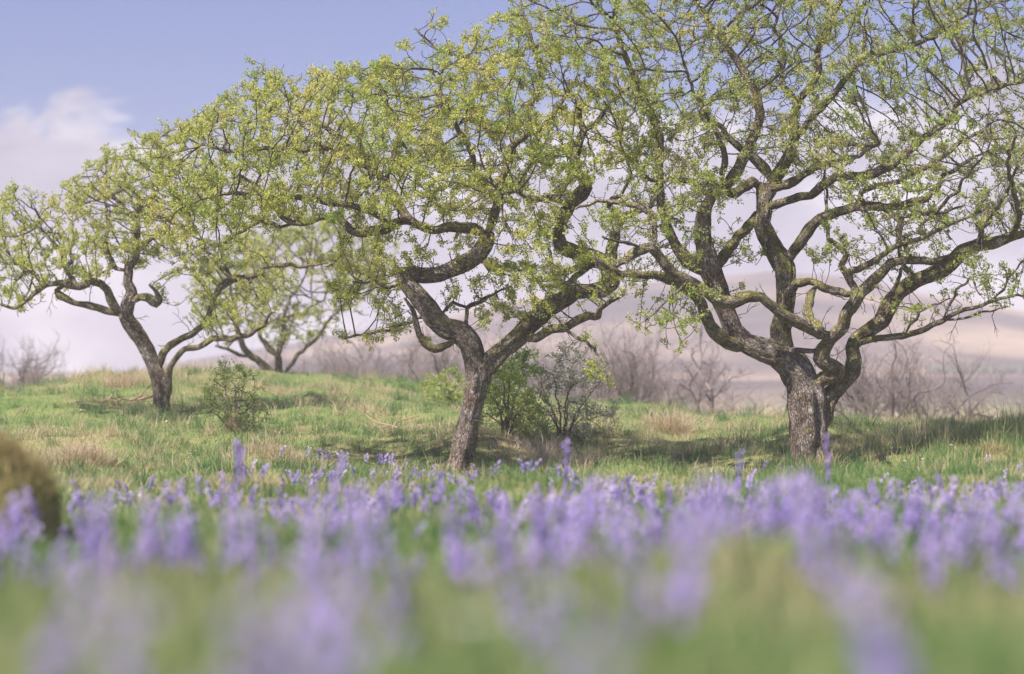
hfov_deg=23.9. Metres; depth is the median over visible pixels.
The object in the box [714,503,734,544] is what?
bluebell
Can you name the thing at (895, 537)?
bluebell
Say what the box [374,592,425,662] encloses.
bluebell
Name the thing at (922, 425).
grass tussock
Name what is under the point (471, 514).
bluebell
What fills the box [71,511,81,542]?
bluebell
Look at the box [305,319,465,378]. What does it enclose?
bare shrub
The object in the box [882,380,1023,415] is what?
bare shrub
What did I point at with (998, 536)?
bluebell
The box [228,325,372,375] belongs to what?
bare shrub
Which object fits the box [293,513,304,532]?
bluebell
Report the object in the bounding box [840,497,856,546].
bluebell
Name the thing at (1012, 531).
white flower
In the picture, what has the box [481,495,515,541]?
bluebell
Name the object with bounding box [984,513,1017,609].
bluebell
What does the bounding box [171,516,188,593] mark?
bluebell
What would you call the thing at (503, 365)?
bare shrub
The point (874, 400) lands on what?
bare shrub
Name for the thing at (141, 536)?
bluebell
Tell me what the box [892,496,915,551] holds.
bluebell
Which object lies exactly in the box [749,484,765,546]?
bluebell
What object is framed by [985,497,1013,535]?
bluebell
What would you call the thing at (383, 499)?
bluebell
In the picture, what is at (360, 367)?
bare shrub
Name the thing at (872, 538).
bluebell
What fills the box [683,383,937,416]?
bare shrub
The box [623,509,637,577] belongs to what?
bluebell
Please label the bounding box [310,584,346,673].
bluebell
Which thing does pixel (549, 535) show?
bluebell
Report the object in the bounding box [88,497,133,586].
bluebell
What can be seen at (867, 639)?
bluebell
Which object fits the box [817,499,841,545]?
bluebell
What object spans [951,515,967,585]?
bluebell
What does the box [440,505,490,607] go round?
bluebell
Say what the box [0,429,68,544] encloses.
mossy mound
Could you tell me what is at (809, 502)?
bluebell
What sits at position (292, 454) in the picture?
grass tussock
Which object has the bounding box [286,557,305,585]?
bluebell
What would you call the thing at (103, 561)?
bluebell
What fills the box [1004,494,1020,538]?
bluebell
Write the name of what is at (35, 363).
bare shrub
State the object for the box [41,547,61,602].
bluebell
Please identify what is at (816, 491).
bluebell
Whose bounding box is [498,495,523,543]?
bluebell
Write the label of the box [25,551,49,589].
bluebell
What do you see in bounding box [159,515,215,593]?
bluebell
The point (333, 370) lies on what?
bare shrub
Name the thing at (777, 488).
bluebell
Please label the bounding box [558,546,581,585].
bluebell
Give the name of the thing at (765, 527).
bluebell
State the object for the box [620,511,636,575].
bluebell
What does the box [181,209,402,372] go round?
hawthorn tree
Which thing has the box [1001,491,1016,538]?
bluebell
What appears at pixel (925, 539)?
bluebell
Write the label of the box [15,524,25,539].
bluebell
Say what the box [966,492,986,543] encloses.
bluebell
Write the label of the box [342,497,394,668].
bluebell
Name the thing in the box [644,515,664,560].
bluebell
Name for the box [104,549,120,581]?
bluebell
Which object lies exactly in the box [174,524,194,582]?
bluebell
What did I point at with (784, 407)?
bare shrub
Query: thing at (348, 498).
bluebell
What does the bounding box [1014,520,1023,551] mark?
bluebell
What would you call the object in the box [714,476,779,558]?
bluebell
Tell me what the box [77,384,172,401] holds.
dead branch
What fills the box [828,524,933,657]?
bluebell
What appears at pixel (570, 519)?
bluebell
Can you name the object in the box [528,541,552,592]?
bluebell
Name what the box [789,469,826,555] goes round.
bluebell
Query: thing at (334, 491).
bluebell
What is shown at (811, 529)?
bluebell
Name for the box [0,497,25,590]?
bluebell
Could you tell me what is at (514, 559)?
bluebell
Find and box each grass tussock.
[33,438,133,469]
[93,365,150,388]
[223,404,244,432]
[228,434,329,463]
[479,421,615,466]
[529,465,550,472]
[627,403,741,434]
[892,399,958,447]
[960,438,1023,456]
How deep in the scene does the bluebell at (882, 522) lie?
6.29 m
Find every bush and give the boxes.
[201,356,274,433]
[417,364,465,405]
[479,341,551,444]
[522,332,621,447]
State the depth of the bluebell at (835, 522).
9.19 m
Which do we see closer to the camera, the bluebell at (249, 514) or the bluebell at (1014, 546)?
the bluebell at (249, 514)
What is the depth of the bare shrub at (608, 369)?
64.43 m
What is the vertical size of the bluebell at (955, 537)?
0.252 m
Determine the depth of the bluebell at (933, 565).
4.84 m
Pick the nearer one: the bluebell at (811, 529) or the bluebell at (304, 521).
the bluebell at (811, 529)
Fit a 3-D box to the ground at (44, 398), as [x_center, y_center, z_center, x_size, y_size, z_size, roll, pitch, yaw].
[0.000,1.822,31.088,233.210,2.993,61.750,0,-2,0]
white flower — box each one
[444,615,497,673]
[587,522,607,595]
[731,493,742,524]
[966,498,991,633]
[1006,506,1022,588]
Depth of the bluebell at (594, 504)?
7.99 m
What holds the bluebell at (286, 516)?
on the ground at (44, 398)
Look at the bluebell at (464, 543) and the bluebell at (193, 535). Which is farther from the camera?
the bluebell at (464, 543)
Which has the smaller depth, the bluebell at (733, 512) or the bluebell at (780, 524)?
the bluebell at (733, 512)
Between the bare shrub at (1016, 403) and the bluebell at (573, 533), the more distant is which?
the bare shrub at (1016, 403)
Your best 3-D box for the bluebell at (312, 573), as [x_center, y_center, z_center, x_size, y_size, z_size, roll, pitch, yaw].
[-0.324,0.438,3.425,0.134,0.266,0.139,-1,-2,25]
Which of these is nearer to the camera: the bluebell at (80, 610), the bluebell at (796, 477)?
the bluebell at (80, 610)
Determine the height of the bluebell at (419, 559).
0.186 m
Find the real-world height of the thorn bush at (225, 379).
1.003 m
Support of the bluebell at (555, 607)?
on the ground at (44, 398)
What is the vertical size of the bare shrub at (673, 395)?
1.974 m
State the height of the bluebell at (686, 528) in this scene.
0.343 m
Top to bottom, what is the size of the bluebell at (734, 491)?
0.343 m
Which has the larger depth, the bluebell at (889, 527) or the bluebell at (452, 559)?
the bluebell at (889, 527)
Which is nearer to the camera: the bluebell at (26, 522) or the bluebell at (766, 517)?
the bluebell at (766, 517)
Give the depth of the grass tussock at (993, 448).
22.02 m
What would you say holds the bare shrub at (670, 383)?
on the ground at (44, 398)
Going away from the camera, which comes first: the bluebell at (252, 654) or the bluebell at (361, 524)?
the bluebell at (252, 654)
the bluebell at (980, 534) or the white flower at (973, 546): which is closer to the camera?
the white flower at (973, 546)
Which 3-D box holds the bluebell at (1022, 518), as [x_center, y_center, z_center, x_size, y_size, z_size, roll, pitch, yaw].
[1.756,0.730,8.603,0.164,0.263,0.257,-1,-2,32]
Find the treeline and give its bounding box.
[926,361,1023,374]
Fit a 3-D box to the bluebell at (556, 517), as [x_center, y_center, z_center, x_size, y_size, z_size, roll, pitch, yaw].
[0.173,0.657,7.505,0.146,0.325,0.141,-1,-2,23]
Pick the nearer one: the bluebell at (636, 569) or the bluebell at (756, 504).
the bluebell at (636, 569)
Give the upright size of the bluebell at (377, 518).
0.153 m
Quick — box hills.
[0,272,1023,421]
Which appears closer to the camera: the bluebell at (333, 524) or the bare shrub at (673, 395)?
the bluebell at (333, 524)
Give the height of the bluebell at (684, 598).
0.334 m
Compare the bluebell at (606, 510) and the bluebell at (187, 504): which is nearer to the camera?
the bluebell at (606, 510)
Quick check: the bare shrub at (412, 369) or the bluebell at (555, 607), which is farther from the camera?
the bare shrub at (412, 369)
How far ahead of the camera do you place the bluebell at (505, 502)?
5.96 m
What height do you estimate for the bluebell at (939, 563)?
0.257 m
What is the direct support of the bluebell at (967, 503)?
on the ground at (44, 398)
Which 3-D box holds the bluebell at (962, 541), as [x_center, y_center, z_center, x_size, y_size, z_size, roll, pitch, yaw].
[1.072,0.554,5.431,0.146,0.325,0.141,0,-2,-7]
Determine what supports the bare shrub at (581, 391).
on the ground at (44, 398)
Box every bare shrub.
[0,327,71,387]
[25,334,51,382]
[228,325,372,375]
[247,325,330,374]
[258,351,463,380]
[271,348,379,376]
[290,329,540,388]
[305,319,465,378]
[305,329,396,378]
[325,334,458,379]
[379,313,551,395]
[382,330,591,401]
[386,327,466,380]
[390,335,551,386]
[455,331,596,400]
[457,319,556,391]
[484,343,671,403]
[528,331,746,415]
[539,315,635,402]
[539,347,672,401]
[566,340,695,403]
[575,313,670,403]
[608,347,736,412]
[617,347,730,412]
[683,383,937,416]
[689,372,786,416]
[752,380,884,421]
[809,323,956,421]
[810,346,905,418]
[836,380,994,420]
[860,330,1021,421]
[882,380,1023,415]
[926,352,1020,421]
[998,374,1023,417]
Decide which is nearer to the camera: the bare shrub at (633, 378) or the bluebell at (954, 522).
the bluebell at (954, 522)
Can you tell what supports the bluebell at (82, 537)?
on the ground at (44, 398)
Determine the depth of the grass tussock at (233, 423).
26.86 m
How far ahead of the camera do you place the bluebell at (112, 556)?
5.57 m
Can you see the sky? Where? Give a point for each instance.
(75, 75)
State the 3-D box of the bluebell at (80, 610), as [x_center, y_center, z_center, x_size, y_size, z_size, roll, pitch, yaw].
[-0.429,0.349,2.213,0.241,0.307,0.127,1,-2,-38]
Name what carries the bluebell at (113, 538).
on the ground at (44, 398)
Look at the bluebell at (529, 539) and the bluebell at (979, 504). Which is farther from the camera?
the bluebell at (979, 504)
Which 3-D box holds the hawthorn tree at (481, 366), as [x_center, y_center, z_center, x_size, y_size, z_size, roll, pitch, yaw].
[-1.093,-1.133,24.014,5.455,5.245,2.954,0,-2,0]
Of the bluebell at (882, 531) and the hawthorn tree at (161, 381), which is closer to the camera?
the bluebell at (882, 531)
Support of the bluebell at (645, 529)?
on the ground at (44, 398)
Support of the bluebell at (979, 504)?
on the ground at (44, 398)
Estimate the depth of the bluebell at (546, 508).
6.66 m
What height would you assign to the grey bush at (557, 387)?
1.550 m
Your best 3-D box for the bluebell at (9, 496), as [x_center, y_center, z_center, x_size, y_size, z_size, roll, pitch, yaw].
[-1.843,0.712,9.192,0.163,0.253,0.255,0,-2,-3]
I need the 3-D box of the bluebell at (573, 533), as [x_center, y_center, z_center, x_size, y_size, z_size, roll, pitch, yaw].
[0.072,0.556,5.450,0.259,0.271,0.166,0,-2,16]
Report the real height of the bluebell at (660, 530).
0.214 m
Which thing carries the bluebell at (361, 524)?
on the ground at (44, 398)
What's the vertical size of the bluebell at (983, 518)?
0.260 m
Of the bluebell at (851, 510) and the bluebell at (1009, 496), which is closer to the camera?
the bluebell at (851, 510)
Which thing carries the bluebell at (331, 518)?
on the ground at (44, 398)
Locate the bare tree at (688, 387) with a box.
[662,300,752,414]
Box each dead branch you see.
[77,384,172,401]
[365,413,419,428]
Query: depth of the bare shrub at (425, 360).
68.98 m
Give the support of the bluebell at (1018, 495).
on the ground at (44, 398)
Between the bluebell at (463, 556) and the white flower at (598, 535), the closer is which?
the white flower at (598, 535)
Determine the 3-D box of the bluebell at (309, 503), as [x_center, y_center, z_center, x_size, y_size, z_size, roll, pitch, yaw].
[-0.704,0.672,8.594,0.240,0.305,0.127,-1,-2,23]
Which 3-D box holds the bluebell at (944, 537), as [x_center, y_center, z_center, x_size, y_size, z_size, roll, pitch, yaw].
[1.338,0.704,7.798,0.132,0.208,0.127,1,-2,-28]
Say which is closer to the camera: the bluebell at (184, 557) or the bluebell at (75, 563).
the bluebell at (75, 563)
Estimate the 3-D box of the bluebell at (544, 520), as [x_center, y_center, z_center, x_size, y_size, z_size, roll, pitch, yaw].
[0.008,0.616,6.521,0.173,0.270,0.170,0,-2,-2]
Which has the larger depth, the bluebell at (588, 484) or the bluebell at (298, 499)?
the bluebell at (298, 499)
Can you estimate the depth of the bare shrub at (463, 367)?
71.02 m
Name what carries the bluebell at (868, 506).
on the ground at (44, 398)
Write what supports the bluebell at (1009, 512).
on the ground at (44, 398)
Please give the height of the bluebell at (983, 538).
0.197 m
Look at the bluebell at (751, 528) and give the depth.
9.32 m
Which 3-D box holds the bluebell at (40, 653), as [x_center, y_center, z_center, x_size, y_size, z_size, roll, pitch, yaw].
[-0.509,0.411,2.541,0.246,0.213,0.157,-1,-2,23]
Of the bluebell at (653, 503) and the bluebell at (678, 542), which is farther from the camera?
the bluebell at (653, 503)
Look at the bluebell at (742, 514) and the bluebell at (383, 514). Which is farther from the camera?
the bluebell at (742, 514)
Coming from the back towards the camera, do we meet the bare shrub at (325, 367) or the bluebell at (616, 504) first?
the bare shrub at (325, 367)
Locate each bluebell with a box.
[0,494,44,555]
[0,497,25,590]
[0,516,17,546]
[2,536,25,580]
[5,492,39,543]
[7,520,35,566]
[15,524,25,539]
[20,513,35,544]
[22,486,45,554]
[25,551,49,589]
[31,634,78,673]
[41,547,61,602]
[41,553,107,673]
[57,537,74,570]
[59,556,79,594]
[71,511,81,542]
[77,530,95,570]
[79,504,96,586]
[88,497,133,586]
[91,491,115,573]
[101,546,112,584]
[102,592,155,673]
[103,523,121,585]
[104,548,119,584]
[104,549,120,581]
[128,533,152,589]
[131,525,154,576]
[138,512,189,589]
[138,529,158,579]
[141,494,184,582]
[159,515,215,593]
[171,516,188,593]
[173,531,201,573]
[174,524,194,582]
[182,521,205,599]
[183,501,198,537]
[213,481,252,539]
[218,505,243,609]
[221,508,265,592]
[224,593,279,673]
[237,537,259,598]
[245,504,269,583]
[264,527,279,584]
[265,584,317,673]
[274,504,307,543]
[276,509,284,525]
[280,503,332,627]
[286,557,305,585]
[287,506,315,543]
[288,587,344,673]
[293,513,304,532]
[294,496,307,534]
[294,551,344,633]
[296,484,335,551]
[297,513,318,582]
[305,550,326,585]
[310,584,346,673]
[317,455,346,551]
[326,615,380,673]
[327,515,344,547]
[327,520,337,554]
[329,481,383,563]
[329,511,342,544]
[331,545,350,590]
[341,485,352,543]
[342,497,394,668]
[346,505,393,594]
[346,512,365,555]
[354,488,398,552]
[356,499,381,607]
[368,485,388,538]
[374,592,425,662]
[376,514,381,532]
[377,487,407,543]
[383,556,418,634]
[407,555,424,584]
[412,522,428,550]
[431,525,470,593]
[431,542,488,616]
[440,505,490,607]
[442,539,468,599]
[443,529,458,592]
[444,542,466,579]
[453,514,512,603]
[453,544,471,600]
[457,498,476,535]
[460,515,468,540]
[469,493,491,540]
[474,505,517,584]
[475,521,493,566]
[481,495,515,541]
[492,497,537,586]
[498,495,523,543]
[498,570,532,671]
[506,539,518,578]
[520,517,546,585]
[522,499,557,571]
[523,586,570,658]
[524,489,550,581]
[524,533,543,590]
[525,503,549,582]
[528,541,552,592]
[534,497,575,600]
[541,514,553,562]
[547,545,571,582]
[548,525,577,588]
[553,496,560,545]
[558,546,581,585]
[558,553,573,584]
[560,510,576,558]
[574,488,589,577]
[574,513,592,586]
[585,475,606,560]
[586,486,602,556]
[601,503,616,564]
[610,508,666,673]
[613,499,624,537]
[616,507,697,665]
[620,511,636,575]
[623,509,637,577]
[629,505,644,547]
[642,525,655,554]
[643,524,660,558]
[644,495,661,531]
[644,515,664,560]
[658,522,663,542]
[663,525,674,548]
[664,502,686,550]
[666,506,717,673]
[673,499,779,671]
[692,473,710,532]
[703,484,726,565]
[709,518,724,550]
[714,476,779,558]
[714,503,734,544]
[722,482,742,547]
[737,506,751,540]
[738,514,818,609]
[745,482,861,672]
[745,524,753,539]
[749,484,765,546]
[755,505,771,560]
[759,472,802,550]
[760,504,776,544]
[763,478,810,552]
[764,491,779,540]
[766,479,780,539]
[776,505,785,543]
[778,473,801,555]
[781,474,802,563]
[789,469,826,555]
[800,491,813,535]
[806,474,827,536]
[813,482,833,556]
[813,487,834,550]
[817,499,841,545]
[824,522,832,544]
[827,515,840,547]
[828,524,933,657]
[838,566,891,673]
[839,489,860,548]
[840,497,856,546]
[845,496,895,569]
[846,581,911,673]
[850,493,901,543]
[862,503,873,547]
[866,519,905,580]
[869,489,886,548]
[869,500,914,584]
[870,517,886,549]
[872,511,888,573]
[878,508,892,541]
[879,507,908,552]
[881,520,905,593]
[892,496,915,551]
[901,495,925,549]
[904,512,965,595]
[906,490,925,558]
[907,515,934,583]
[908,494,928,540]
[909,541,943,618]
[910,516,964,580]
[918,509,961,606]
[923,511,933,543]
[926,532,945,602]
[930,514,947,563]
[939,529,981,583]
[940,526,949,559]
[943,492,992,559]
[944,510,978,548]
[950,511,974,598]
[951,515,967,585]
[964,496,993,559]
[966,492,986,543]
[970,503,981,541]
[977,520,989,565]
[978,536,991,559]
[981,515,1020,619]
[982,497,993,560]
[982,515,995,555]
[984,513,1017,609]
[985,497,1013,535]
[986,527,1023,619]
[991,505,1023,560]
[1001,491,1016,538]
[1003,507,1018,544]
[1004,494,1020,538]
[1007,493,1021,532]
[1011,481,1020,535]
[1012,542,1021,571]
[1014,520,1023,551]
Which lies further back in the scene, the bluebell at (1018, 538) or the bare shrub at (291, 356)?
the bare shrub at (291, 356)
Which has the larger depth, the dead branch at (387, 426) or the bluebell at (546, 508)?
the dead branch at (387, 426)
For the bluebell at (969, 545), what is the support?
on the ground at (44, 398)
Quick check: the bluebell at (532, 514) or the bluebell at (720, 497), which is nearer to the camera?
the bluebell at (720, 497)
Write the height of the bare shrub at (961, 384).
2.466 m
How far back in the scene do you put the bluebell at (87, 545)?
5.49 m
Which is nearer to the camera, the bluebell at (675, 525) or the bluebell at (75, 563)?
the bluebell at (75, 563)
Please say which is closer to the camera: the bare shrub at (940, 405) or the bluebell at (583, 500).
the bluebell at (583, 500)
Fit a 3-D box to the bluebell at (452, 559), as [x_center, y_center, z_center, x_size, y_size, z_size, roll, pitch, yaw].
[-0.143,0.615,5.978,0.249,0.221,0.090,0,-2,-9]
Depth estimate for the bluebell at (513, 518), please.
6.38 m
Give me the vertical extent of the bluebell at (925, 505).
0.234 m
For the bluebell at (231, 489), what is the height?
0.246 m
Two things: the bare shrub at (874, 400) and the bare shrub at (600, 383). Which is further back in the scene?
the bare shrub at (600, 383)
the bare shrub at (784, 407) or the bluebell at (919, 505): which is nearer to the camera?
the bluebell at (919, 505)
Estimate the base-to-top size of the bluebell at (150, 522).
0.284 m
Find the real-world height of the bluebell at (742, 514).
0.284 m
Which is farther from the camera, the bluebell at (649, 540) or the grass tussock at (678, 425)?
the grass tussock at (678, 425)
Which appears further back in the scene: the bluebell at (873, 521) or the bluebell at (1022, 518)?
the bluebell at (1022, 518)
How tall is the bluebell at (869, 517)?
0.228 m
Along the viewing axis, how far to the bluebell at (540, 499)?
6.75 m
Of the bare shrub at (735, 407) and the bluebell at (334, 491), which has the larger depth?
the bare shrub at (735, 407)
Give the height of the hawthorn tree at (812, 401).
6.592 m
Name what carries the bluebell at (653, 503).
on the ground at (44, 398)
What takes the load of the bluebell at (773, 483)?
on the ground at (44, 398)
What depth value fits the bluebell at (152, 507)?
6.63 m
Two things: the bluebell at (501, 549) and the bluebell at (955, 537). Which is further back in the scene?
the bluebell at (955, 537)
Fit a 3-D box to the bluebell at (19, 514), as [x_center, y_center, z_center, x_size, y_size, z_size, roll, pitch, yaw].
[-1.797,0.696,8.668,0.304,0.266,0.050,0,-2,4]
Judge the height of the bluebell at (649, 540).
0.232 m
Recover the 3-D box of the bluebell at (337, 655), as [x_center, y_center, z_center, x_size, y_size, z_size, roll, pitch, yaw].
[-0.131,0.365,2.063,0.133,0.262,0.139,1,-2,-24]
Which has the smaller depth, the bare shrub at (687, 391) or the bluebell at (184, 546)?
the bluebell at (184, 546)
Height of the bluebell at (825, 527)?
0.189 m
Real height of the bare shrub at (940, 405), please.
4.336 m
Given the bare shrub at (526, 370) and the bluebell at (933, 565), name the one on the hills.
the bare shrub at (526, 370)
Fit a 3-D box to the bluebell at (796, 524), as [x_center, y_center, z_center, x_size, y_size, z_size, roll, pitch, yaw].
[0.572,0.497,4.922,0.233,0.269,0.123,-1,-2,38]
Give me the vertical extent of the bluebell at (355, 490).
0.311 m
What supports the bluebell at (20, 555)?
on the ground at (44, 398)
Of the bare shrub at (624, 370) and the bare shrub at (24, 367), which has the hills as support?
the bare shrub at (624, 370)
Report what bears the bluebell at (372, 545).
on the ground at (44, 398)
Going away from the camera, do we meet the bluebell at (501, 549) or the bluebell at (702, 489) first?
the bluebell at (501, 549)
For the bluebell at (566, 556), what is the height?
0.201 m
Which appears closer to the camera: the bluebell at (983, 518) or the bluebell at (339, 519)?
the bluebell at (983, 518)
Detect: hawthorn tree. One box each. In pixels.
[0,116,328,417]
[133,0,673,474]
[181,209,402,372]
[504,0,1023,466]
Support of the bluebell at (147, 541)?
on the ground at (44, 398)
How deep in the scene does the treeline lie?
258.96 m
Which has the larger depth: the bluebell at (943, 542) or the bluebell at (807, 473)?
the bluebell at (943, 542)
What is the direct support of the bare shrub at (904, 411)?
on the ground at (44, 398)
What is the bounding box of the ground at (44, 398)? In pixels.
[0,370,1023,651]
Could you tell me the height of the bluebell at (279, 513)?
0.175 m
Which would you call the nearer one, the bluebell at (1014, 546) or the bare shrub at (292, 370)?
the bluebell at (1014, 546)
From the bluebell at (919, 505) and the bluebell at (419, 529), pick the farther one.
the bluebell at (919, 505)
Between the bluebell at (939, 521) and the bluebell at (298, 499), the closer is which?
the bluebell at (939, 521)
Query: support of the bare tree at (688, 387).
on the ground at (44, 398)
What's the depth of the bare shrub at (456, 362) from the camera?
55.67 m
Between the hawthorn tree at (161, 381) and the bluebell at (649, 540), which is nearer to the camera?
the bluebell at (649, 540)
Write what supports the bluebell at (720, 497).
on the ground at (44, 398)
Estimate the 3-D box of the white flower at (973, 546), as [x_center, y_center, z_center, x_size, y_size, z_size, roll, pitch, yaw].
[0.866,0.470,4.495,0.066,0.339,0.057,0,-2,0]
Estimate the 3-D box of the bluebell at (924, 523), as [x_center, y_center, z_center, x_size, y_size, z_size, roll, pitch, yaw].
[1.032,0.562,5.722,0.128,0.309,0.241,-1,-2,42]
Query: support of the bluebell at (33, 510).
on the ground at (44, 398)
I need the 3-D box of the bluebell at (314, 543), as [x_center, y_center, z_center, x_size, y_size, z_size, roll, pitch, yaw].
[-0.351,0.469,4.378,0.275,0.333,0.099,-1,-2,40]
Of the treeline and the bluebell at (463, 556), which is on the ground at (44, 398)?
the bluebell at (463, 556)
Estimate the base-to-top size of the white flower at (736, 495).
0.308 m
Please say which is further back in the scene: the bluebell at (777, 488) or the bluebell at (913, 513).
the bluebell at (913, 513)
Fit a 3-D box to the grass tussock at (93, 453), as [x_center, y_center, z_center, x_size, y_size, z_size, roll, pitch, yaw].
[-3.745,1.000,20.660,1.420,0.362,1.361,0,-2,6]
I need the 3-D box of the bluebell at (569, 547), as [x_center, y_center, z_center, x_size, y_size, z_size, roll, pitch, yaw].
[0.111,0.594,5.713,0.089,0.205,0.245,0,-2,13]
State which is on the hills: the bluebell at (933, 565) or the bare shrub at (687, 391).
the bare shrub at (687, 391)
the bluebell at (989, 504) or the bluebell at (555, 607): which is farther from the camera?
the bluebell at (989, 504)
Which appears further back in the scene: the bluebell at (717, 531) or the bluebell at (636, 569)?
the bluebell at (717, 531)
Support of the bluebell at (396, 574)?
on the ground at (44, 398)
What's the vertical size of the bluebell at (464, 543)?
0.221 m
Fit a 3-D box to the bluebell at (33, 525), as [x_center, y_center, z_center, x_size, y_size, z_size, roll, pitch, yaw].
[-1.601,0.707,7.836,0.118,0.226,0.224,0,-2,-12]
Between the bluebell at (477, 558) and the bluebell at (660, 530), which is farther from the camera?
the bluebell at (660, 530)
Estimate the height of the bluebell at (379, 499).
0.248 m
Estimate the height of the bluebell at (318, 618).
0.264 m
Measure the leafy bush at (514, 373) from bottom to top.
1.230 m
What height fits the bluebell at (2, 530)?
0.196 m
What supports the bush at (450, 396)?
on the ground at (44, 398)
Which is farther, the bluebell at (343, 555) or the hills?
the hills
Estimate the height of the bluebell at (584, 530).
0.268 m
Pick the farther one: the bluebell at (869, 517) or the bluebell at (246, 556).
the bluebell at (869, 517)
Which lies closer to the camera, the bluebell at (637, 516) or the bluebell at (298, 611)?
the bluebell at (298, 611)
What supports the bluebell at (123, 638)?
on the ground at (44, 398)
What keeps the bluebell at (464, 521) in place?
on the ground at (44, 398)
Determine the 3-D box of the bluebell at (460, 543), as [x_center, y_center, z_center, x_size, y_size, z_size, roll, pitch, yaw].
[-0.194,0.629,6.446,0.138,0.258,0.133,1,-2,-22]
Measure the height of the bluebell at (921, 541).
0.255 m
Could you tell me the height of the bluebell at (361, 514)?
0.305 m
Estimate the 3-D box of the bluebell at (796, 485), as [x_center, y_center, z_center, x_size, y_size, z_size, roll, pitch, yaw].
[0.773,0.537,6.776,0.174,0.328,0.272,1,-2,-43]
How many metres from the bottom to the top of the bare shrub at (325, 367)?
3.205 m
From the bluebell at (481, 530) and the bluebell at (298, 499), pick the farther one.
the bluebell at (298, 499)
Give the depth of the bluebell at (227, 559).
5.35 m
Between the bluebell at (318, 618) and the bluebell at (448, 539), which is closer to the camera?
the bluebell at (318, 618)
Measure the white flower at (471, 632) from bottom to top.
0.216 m
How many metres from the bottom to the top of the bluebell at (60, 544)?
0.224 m
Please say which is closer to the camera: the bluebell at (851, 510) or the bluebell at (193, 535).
the bluebell at (193, 535)
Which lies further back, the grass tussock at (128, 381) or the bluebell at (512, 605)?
the grass tussock at (128, 381)
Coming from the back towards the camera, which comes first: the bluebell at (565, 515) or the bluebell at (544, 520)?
the bluebell at (544, 520)
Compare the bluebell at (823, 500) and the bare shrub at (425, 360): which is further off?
the bare shrub at (425, 360)
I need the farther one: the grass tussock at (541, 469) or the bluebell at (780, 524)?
the grass tussock at (541, 469)
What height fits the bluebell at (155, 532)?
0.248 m
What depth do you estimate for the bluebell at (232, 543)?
5.59 m
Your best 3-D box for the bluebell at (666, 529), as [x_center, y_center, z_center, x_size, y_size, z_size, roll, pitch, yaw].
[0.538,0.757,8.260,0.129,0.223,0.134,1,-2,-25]
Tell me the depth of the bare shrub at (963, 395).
44.37 m
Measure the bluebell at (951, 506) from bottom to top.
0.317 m
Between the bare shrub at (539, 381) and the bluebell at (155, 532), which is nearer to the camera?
the bluebell at (155, 532)
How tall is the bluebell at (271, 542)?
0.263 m
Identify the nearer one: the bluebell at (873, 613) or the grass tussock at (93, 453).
the bluebell at (873, 613)
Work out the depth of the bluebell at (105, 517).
5.42 m
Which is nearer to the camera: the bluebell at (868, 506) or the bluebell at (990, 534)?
the bluebell at (990, 534)
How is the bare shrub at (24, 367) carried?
on the ground at (44, 398)
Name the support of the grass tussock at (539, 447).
on the ground at (44, 398)
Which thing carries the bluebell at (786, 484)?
on the ground at (44, 398)
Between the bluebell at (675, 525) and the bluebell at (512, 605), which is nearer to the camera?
the bluebell at (512, 605)
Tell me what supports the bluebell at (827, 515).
on the ground at (44, 398)
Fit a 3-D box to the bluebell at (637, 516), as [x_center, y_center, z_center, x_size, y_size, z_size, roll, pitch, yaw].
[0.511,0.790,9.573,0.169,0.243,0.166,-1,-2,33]
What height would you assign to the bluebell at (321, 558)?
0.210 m
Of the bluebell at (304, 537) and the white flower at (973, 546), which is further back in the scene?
the bluebell at (304, 537)
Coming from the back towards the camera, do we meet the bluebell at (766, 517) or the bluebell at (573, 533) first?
the bluebell at (766, 517)
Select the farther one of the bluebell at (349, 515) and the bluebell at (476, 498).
the bluebell at (476, 498)
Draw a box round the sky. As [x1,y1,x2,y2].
[0,0,1023,372]
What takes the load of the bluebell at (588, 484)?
on the ground at (44, 398)
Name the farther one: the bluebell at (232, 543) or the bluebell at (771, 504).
the bluebell at (771, 504)
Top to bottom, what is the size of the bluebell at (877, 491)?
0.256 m

